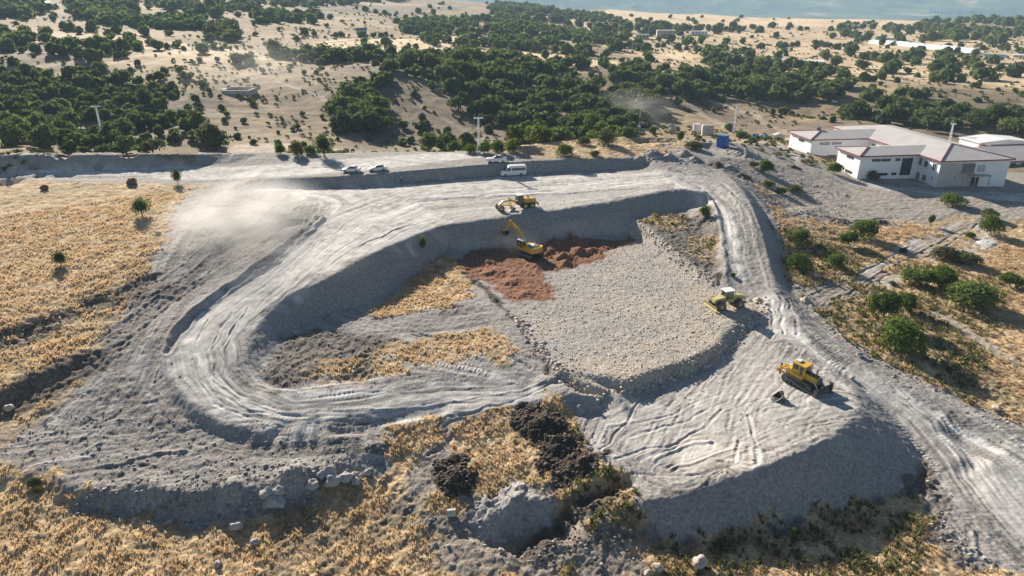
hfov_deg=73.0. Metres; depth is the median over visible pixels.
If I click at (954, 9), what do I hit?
block building
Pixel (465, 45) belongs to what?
tree
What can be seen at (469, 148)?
shrub
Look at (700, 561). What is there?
boulder
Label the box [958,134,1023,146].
hall building
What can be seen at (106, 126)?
tree
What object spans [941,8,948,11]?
block building
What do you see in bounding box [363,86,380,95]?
tree
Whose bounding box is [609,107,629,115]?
tree
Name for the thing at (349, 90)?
tree
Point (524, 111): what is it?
tree
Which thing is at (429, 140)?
tree
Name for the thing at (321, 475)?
boulder
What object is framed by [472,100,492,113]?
tree
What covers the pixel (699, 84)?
tree
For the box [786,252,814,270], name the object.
shrub
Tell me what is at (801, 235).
shrub
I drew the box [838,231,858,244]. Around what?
shrub
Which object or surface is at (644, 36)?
house
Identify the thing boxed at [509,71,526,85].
tree
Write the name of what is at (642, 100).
tree
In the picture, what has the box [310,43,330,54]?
tree
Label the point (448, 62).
tree
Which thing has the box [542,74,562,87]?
tree
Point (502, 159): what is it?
pickup truck
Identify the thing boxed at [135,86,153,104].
tree
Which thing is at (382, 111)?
tree
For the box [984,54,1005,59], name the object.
farmhouse
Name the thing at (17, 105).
tree
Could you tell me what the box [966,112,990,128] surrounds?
tree
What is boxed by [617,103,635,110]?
tree
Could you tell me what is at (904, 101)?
tree
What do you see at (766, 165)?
shrub
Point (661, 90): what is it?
tree
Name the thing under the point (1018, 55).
farmhouse
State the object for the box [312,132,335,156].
tree
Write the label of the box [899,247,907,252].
shrub
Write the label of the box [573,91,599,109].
tree
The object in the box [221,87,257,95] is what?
stone enclosure
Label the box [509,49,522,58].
tree
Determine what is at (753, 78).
tree
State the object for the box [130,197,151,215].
tree
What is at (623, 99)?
tree
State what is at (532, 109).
tree
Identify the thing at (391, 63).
tree
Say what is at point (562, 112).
power line
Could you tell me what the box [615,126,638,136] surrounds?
tree
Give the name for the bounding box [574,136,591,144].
shrub
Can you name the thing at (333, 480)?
boulder
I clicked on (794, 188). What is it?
shrub
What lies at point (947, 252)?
shrub
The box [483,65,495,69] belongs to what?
tree
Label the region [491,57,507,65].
tree
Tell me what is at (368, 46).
tree
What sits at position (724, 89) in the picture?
tree
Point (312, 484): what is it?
boulder
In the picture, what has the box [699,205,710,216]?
shrub
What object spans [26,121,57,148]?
tree
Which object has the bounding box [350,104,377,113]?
tree
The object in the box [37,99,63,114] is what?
tree
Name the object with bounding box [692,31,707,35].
house
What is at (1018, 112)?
tree
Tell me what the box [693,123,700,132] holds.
water tank
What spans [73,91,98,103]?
tree
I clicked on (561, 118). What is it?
tree
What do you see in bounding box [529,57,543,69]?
tree
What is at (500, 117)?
tree
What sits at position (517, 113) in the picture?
tree
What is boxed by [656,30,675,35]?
house
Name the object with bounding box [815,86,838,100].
tree
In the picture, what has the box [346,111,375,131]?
tree
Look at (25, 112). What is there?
tree
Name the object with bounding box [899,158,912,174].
window
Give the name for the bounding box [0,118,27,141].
tree
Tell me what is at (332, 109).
tree
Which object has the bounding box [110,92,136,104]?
tree
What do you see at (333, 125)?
tree
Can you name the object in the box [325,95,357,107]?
tree
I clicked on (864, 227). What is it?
shrub
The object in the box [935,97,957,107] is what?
tree
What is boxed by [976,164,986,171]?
window
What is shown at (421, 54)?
tree
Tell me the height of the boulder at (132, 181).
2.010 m
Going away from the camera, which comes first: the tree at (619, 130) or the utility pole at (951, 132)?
the tree at (619, 130)
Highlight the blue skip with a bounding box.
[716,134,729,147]
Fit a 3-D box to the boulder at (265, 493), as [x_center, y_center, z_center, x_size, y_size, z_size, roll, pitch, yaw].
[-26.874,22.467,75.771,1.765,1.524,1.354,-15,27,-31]
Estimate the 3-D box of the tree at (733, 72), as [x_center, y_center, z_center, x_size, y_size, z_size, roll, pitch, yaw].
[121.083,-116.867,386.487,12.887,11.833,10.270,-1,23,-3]
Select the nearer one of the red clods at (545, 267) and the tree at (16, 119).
the red clods at (545, 267)
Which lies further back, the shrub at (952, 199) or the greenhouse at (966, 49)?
the greenhouse at (966, 49)
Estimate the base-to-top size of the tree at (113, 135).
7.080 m
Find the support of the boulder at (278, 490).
on the ground at (224, 232)
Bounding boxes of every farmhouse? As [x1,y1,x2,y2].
[355,28,366,34]
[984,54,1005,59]
[1013,54,1023,57]
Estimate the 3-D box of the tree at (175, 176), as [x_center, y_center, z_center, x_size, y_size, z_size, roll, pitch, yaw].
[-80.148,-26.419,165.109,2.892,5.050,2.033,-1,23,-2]
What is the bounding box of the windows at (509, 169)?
[503,166,524,170]
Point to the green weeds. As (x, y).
(906, 516)
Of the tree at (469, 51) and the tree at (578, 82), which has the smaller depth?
the tree at (578, 82)
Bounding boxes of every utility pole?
[90,105,100,130]
[474,116,482,154]
[732,104,736,133]
[948,123,955,140]
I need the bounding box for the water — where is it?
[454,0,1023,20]
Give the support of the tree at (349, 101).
on the ground at (224, 232)
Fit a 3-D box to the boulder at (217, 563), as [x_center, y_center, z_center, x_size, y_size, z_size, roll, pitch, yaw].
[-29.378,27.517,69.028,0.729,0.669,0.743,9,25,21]
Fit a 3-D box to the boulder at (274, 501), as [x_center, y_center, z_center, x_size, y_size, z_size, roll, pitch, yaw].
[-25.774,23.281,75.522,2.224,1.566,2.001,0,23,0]
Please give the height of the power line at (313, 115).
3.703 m
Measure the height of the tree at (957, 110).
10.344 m
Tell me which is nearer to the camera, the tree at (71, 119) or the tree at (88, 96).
the tree at (71, 119)
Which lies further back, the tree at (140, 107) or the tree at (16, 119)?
the tree at (140, 107)
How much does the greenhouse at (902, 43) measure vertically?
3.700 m
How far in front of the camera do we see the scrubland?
372.38 m
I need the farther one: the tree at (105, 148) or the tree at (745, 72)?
the tree at (745, 72)
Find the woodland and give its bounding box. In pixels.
[0,0,1023,152]
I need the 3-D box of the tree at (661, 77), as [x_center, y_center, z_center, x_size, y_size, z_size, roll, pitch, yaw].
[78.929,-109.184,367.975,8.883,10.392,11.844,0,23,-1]
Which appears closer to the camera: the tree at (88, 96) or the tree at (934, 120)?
the tree at (934, 120)
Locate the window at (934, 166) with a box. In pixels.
[931,163,936,170]
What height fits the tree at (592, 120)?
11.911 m
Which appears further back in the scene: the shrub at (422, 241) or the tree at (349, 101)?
the tree at (349, 101)
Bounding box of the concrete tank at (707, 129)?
[701,123,713,135]
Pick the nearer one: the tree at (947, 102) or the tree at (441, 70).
the tree at (947, 102)
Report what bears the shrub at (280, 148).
on the ground at (224, 232)
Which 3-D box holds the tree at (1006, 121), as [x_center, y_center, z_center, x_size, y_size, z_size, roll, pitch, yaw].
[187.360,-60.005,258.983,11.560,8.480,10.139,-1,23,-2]
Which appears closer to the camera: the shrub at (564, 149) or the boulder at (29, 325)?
the boulder at (29, 325)
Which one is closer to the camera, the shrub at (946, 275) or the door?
the shrub at (946, 275)
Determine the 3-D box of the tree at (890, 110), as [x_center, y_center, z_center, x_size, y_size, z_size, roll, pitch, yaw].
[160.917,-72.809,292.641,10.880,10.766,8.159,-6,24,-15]
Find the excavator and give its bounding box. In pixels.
[502,220,543,259]
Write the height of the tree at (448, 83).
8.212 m
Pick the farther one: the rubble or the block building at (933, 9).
the block building at (933, 9)
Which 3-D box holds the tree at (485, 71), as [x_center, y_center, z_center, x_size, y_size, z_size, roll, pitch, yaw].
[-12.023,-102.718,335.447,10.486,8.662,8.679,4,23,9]
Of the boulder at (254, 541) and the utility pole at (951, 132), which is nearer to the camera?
the boulder at (254, 541)
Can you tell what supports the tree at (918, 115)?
on the ground at (224, 232)
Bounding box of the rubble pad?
[509,219,762,398]
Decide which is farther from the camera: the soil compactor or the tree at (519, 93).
the tree at (519, 93)
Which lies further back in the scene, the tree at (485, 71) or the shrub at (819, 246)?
the tree at (485, 71)
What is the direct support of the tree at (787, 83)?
on the ground at (224, 232)
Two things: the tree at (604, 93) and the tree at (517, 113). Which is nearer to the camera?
the tree at (517, 113)
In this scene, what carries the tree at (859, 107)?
on the ground at (224, 232)
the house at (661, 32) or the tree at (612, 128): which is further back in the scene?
the house at (661, 32)
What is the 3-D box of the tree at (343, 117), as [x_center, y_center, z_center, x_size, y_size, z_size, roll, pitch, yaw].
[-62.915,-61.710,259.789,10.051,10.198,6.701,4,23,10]
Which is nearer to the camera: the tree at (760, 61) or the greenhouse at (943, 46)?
the tree at (760, 61)
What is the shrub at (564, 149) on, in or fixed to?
on the ground at (224, 232)
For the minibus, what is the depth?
171.10 m
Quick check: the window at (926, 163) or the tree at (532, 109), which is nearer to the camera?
the window at (926, 163)
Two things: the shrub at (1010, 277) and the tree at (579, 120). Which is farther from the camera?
the tree at (579, 120)
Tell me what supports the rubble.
on the rubble pad
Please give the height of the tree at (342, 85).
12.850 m
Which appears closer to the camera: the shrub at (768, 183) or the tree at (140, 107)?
the shrub at (768, 183)
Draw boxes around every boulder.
[3,404,14,411]
[23,322,33,328]
[39,184,48,189]
[126,177,136,185]
[213,560,221,567]
[229,520,243,531]
[250,538,259,545]
[259,486,273,499]
[265,494,285,508]
[272,485,284,494]
[304,478,319,489]
[316,470,325,479]
[323,465,335,475]
[324,474,340,487]
[339,471,354,483]
[350,476,360,485]
[364,469,371,475]
[498,547,505,553]
[644,569,652,575]
[653,562,664,571]
[692,554,708,569]
[856,352,862,357]
[992,405,1000,410]
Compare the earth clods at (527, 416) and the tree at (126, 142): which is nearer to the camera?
the earth clods at (527, 416)
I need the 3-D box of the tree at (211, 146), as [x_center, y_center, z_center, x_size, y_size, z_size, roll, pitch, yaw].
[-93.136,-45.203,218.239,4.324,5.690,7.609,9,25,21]
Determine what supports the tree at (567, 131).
on the ground at (224, 232)
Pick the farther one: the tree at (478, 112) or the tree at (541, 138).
the tree at (478, 112)
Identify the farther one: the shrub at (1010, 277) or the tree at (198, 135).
the tree at (198, 135)
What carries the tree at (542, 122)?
on the ground at (224, 232)
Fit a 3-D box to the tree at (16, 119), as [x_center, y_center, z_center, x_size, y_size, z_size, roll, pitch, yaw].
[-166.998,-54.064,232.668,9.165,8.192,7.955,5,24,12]
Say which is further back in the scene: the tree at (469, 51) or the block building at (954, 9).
the block building at (954, 9)
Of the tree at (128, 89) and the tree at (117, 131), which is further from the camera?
the tree at (128, 89)
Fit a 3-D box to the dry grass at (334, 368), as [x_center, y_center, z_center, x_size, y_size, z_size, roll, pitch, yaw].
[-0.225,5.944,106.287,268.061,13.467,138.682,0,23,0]
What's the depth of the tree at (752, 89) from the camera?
347.37 m
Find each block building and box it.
[929,8,939,11]
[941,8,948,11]
[948,8,960,11]
[961,8,970,11]
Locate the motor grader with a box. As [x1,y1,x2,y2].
[495,193,538,211]
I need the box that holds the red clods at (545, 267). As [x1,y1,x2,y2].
[461,239,628,301]
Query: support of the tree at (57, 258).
on the ground at (224, 232)
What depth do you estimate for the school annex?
211.63 m
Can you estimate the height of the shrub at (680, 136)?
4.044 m
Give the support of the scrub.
on the ground at (224, 232)
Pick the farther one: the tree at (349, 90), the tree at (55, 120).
the tree at (349, 90)
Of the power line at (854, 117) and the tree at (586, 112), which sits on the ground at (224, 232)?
the tree at (586, 112)
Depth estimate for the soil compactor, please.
113.36 m
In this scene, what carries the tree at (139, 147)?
on the ground at (224, 232)
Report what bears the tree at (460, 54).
on the ground at (224, 232)
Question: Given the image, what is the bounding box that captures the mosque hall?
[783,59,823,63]
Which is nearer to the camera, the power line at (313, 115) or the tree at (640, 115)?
the power line at (313, 115)
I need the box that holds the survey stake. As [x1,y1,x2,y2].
[495,444,495,479]
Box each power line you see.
[101,105,455,116]
[505,102,639,115]
[739,104,953,122]
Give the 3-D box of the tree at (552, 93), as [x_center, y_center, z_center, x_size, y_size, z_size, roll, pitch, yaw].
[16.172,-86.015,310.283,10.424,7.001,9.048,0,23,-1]
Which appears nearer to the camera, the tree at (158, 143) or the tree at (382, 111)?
the tree at (158, 143)
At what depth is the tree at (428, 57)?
344.81 m
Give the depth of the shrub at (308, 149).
183.07 m
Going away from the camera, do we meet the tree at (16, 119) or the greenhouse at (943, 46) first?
the tree at (16, 119)
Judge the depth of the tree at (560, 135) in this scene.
215.18 m
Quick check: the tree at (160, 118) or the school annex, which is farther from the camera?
the tree at (160, 118)
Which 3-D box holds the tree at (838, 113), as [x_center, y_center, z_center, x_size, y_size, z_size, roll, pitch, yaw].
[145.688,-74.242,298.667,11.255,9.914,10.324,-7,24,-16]
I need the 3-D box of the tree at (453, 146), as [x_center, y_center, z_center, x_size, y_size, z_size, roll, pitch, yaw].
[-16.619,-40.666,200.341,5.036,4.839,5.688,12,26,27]
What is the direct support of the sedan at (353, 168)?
on the ground at (224, 232)
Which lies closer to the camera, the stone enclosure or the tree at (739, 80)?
the stone enclosure
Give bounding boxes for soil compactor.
[704,287,745,311]
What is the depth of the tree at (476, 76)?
328.20 m
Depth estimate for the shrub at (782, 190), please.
167.02 m
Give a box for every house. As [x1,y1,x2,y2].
[636,34,648,38]
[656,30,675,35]
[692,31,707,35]
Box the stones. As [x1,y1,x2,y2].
[3,149,1023,575]
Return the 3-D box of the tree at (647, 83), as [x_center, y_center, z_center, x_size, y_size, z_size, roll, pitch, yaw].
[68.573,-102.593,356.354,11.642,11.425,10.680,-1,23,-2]
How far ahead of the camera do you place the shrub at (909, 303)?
115.24 m
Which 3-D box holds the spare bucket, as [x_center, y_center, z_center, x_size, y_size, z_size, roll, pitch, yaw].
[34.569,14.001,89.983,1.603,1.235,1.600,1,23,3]
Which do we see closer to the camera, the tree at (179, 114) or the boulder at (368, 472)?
the boulder at (368, 472)
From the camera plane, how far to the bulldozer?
92.21 m
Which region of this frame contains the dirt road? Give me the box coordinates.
[0,143,1023,545]
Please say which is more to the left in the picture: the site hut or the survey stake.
the survey stake
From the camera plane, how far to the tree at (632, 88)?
340.84 m
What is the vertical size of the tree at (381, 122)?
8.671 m
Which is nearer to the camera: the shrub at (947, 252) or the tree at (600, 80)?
the shrub at (947, 252)
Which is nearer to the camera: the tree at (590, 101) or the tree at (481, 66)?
the tree at (590, 101)
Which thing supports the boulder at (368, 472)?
on the ground at (224, 232)
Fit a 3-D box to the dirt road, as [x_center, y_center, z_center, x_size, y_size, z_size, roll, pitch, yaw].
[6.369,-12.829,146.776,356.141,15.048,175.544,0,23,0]
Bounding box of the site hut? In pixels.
[772,132,784,139]
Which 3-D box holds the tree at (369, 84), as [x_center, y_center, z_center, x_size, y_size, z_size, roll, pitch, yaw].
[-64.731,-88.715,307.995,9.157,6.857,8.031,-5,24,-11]
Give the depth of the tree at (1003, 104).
279.10 m
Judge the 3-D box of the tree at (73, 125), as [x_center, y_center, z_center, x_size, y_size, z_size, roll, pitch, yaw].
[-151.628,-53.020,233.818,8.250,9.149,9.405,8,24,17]
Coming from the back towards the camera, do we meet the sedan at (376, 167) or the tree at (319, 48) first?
the tree at (319, 48)
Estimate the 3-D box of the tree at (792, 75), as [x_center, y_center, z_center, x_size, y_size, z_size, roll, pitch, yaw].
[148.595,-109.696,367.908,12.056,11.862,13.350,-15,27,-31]
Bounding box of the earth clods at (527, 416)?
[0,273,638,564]
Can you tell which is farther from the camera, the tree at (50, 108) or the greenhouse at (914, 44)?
the greenhouse at (914, 44)
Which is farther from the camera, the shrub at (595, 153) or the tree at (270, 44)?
the tree at (270, 44)
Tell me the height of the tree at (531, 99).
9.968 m
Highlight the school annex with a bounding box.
[975,146,1023,164]
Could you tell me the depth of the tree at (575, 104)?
288.36 m
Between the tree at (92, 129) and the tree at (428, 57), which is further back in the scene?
the tree at (428, 57)
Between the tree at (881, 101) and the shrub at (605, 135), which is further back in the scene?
the tree at (881, 101)
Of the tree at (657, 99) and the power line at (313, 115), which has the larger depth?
the tree at (657, 99)
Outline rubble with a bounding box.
[505,221,771,403]
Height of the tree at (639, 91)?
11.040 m
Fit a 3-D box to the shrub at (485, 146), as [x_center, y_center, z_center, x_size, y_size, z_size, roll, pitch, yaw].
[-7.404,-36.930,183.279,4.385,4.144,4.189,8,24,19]
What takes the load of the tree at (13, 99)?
on the ground at (224, 232)
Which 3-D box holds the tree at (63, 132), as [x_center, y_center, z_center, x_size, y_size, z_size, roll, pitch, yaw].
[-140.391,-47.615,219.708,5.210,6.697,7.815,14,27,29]
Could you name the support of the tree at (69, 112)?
on the ground at (224, 232)
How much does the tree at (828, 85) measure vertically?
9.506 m
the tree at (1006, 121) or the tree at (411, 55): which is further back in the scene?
the tree at (411, 55)
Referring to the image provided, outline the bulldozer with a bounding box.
[776,358,833,398]
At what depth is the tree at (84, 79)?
304.86 m
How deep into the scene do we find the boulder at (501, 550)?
69.97 m
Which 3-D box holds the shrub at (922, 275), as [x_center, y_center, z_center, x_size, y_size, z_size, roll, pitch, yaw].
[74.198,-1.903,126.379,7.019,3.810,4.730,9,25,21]
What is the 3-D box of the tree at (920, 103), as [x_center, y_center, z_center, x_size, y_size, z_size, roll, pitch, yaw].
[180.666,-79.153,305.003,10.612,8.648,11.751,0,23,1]
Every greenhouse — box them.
[868,39,878,43]
[884,40,893,44]
[894,41,911,45]
[908,42,924,46]
[924,44,940,48]
[938,45,960,50]
[957,47,980,52]
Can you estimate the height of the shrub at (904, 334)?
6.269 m
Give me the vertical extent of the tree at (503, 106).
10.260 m
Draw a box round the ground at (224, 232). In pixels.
[0,0,1023,575]
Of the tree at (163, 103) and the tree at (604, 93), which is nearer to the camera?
the tree at (163, 103)
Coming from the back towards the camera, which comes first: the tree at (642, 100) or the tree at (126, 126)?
the tree at (642, 100)
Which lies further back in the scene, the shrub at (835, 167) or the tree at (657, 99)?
the tree at (657, 99)
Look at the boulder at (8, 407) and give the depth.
88.71 m
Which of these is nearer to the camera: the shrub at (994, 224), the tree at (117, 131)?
the shrub at (994, 224)
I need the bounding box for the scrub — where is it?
[0,3,1023,178]
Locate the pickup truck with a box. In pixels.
[486,154,506,162]
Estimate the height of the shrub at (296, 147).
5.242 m
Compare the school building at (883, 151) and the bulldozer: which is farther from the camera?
the school building at (883, 151)
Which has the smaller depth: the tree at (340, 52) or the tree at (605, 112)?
the tree at (605, 112)
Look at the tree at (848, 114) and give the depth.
287.77 m
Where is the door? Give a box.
[969,177,978,186]
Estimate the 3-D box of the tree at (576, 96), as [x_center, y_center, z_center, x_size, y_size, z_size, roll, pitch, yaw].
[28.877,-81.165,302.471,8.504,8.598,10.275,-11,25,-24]
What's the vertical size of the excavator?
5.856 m
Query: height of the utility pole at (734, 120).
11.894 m
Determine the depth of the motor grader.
147.12 m
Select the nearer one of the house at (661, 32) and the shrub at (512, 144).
the shrub at (512, 144)
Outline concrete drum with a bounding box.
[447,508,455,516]
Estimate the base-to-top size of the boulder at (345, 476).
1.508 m
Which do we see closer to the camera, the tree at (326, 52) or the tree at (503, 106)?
the tree at (503, 106)
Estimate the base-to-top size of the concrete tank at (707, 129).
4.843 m
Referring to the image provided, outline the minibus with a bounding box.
[500,164,525,176]
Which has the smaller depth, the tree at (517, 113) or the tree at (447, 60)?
the tree at (517, 113)
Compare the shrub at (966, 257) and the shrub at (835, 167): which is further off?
the shrub at (835, 167)
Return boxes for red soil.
[450,229,636,301]
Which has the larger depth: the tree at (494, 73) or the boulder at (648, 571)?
the tree at (494, 73)
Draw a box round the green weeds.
[559,208,1011,575]
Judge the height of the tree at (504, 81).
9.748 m
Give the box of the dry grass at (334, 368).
[0,180,1023,575]
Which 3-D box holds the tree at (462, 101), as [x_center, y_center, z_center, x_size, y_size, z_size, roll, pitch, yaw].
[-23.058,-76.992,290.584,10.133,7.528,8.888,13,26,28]
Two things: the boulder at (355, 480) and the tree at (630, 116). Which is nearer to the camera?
the boulder at (355, 480)
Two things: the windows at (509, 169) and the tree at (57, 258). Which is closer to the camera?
the tree at (57, 258)
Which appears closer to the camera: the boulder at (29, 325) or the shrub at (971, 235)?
the boulder at (29, 325)
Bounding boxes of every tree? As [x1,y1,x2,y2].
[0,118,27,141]
[1,94,31,110]
[1,115,30,125]
[2,94,10,109]
[9,101,28,114]
[15,108,38,117]
[16,122,32,131]
[24,111,50,125]
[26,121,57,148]
[32,116,77,131]
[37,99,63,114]
[47,120,76,131]
[50,250,67,265]
[55,110,83,119]
[57,128,81,140]
[61,114,76,127]
[61,132,86,145]
[70,73,92,87]
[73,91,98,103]
[80,133,105,149]
[86,124,100,133]
[94,144,108,152]
[96,133,111,142]
[98,119,123,135]
[104,131,124,144]
[107,129,123,138]
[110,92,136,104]
[113,117,135,135]
[115,135,136,152]
[118,86,135,97]
[125,110,152,124]
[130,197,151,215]
[131,104,152,111]
[131,141,157,152]
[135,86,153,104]
[143,138,166,152]
[150,95,168,109]
[150,113,173,123]
[158,109,174,122]
[170,167,181,182]
[174,109,191,122]
[184,109,209,128]
[193,122,208,145]
[201,123,228,150]
[206,145,218,149]
[266,39,282,51]
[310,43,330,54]
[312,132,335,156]
[320,103,343,116]
[323,47,337,58]
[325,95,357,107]
[327,46,349,59]
[328,119,337,127]
[331,94,349,105]
[331,110,354,129]
[335,80,351,94]
[336,84,367,97]
[338,100,369,112]
[339,99,352,107]
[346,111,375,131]
[348,103,360,112]
[349,108,376,130]
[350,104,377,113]
[356,98,372,103]
[358,81,374,87]
[359,42,382,52]
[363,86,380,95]
[364,115,395,132]
[365,93,390,107]
[369,111,383,131]
[370,104,394,116]
[379,58,400,70]
[397,48,419,63]
[413,48,425,64]
[416,131,436,150]
[423,53,434,66]
[423,57,442,66]
[433,63,455,76]
[439,58,454,64]
[442,59,456,69]
[442,77,459,88]
[446,97,469,109]
[446,140,462,151]
[451,49,468,59]
[451,59,479,76]
[451,76,461,85]
[451,90,470,108]
[453,48,473,60]
[457,44,471,49]
[460,47,471,55]
[467,72,487,80]
[468,104,488,117]
[470,47,484,58]
[470,79,490,96]
[471,62,484,71]
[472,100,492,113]
[477,67,493,78]
[479,93,504,113]
[480,83,508,97]
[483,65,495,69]
[489,65,505,79]
[490,88,516,100]
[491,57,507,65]
[494,109,513,127]
[495,95,509,107]
[496,103,513,113]
[497,68,523,82]
[498,78,512,88]
[502,110,526,124]
[504,124,530,142]
[507,104,518,112]
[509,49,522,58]
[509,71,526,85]
[509,88,525,101]
[518,107,531,120]
[520,61,531,70]
[524,104,539,115]
[524,122,542,143]
[526,92,542,105]
[528,126,551,142]
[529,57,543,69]
[531,119,547,125]
[531,125,553,143]
[536,88,558,96]
[538,102,555,111]
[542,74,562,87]
[549,128,569,141]
[553,126,573,137]
[557,101,575,113]
[557,113,578,124]
[558,77,575,89]
[567,114,587,126]
[568,53,587,64]
[568,93,582,102]
[572,78,582,87]
[572,102,585,110]
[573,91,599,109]
[573,105,588,111]
[576,80,599,93]
[580,109,595,114]
[582,111,603,127]
[585,120,614,138]
[590,74,606,88]
[590,97,612,114]
[596,107,610,117]
[597,90,612,99]
[607,84,623,92]
[607,115,626,124]
[607,124,618,136]
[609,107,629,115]
[611,92,622,99]
[615,96,631,104]
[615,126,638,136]
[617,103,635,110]
[618,81,636,88]
[623,85,644,92]
[623,111,640,124]
[627,87,647,106]
[628,109,644,118]
[631,108,649,121]
[632,93,650,106]
[636,78,656,89]
[640,70,655,79]
[648,93,667,108]
[652,73,667,83]
[652,84,670,95]
[672,77,695,96]
[687,67,709,79]
[692,79,709,88]
[717,82,732,95]
[722,68,740,78]
[731,75,749,85]
[736,68,751,77]
[744,82,764,99]
[748,76,769,83]
[752,57,771,66]
[752,75,773,87]
[771,75,798,96]
[780,70,803,80]
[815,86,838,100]
[818,80,840,91]
[834,69,855,79]
[834,105,846,120]
[840,105,859,119]
[846,100,871,120]
[872,93,898,109]
[881,103,902,123]
[892,96,910,108]
[894,107,915,123]
[907,109,927,126]
[910,98,935,108]
[917,106,942,126]
[918,114,943,130]
[928,215,935,224]
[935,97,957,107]
[943,103,972,120]
[961,109,982,125]
[964,107,983,115]
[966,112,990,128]
[982,104,1010,123]
[988,102,1010,110]
[996,116,1023,133]
[1007,117,1023,136]
[1009,106,1023,117]
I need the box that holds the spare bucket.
[769,390,785,402]
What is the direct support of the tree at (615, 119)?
on the ground at (224, 232)
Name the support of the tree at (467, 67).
on the ground at (224, 232)
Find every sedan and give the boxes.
[341,165,360,172]
[368,164,386,171]
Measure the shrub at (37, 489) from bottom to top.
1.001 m
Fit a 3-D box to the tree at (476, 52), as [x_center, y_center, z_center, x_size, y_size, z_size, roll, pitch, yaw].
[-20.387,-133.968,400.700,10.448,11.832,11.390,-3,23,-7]
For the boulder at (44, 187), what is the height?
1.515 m
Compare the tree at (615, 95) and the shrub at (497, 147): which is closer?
the shrub at (497, 147)
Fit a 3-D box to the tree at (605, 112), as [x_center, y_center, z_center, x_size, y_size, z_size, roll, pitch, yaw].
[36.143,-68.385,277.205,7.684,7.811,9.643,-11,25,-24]
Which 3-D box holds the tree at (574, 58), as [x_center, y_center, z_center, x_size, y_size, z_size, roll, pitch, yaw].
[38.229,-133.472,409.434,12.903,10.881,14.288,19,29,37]
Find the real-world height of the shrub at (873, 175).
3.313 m
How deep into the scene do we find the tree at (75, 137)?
215.77 m
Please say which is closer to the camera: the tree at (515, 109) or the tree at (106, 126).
the tree at (106, 126)
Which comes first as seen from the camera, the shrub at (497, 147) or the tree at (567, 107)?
the shrub at (497, 147)
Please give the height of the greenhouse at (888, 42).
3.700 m
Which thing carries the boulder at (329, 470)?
on the ground at (224, 232)
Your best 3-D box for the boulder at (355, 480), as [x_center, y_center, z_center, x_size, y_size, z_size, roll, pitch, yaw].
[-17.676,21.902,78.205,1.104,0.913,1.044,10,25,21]
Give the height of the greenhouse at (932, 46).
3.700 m
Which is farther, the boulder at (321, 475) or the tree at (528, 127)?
the tree at (528, 127)
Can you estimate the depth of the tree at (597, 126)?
230.70 m
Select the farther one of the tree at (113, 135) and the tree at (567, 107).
the tree at (567, 107)
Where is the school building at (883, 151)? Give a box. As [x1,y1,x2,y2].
[787,125,1015,187]
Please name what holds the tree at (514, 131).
on the ground at (224, 232)
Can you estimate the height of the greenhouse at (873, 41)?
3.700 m
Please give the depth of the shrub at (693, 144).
187.97 m
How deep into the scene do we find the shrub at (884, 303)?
111.62 m
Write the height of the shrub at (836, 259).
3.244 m
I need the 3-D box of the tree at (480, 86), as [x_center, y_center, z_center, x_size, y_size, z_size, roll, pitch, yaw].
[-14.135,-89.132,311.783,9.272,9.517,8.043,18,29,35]
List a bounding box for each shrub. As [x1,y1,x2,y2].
[25,476,42,487]
[33,486,41,492]
[274,144,286,153]
[288,140,304,156]
[303,145,315,154]
[420,236,426,248]
[462,143,476,152]
[476,140,490,153]
[490,139,505,153]
[505,138,521,151]
[553,143,574,155]
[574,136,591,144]
[589,150,599,155]
[595,126,617,145]
[677,131,683,140]
[683,140,703,149]
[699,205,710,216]
[749,161,758,166]
[759,159,775,171]
[761,180,776,186]
[775,187,788,193]
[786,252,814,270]
[787,185,803,192]
[789,228,813,244]
[790,527,798,542]
[815,244,824,248]
[826,162,845,173]
[826,253,849,267]
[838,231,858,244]
[847,219,880,239]
[864,289,904,317]
[866,171,880,180]
[877,314,933,355]
[897,267,937,283]
[898,292,918,311]
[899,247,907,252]
[929,246,958,259]
[933,263,958,288]
[939,192,970,206]
[942,279,1007,308]
[950,250,984,265]
[965,231,976,237]
[977,213,1006,235]
[980,208,999,218]
[998,271,1023,286]
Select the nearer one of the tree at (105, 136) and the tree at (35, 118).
the tree at (105, 136)
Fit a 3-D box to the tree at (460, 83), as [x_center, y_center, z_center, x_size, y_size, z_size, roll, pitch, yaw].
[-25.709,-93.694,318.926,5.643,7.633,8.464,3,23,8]
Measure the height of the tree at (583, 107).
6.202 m
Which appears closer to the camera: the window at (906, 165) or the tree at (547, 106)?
the window at (906, 165)
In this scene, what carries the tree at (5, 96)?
on the ground at (224, 232)
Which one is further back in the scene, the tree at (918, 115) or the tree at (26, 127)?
the tree at (918, 115)
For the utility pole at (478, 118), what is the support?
on the ground at (224, 232)
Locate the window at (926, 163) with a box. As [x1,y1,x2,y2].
[923,160,928,167]
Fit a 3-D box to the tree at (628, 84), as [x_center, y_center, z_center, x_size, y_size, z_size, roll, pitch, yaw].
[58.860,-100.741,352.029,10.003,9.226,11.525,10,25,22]
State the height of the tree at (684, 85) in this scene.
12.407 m
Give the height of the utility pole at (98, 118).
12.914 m
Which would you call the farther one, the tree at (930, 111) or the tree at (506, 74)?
the tree at (506, 74)
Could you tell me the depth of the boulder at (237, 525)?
72.84 m
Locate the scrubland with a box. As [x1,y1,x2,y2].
[0,0,1023,152]

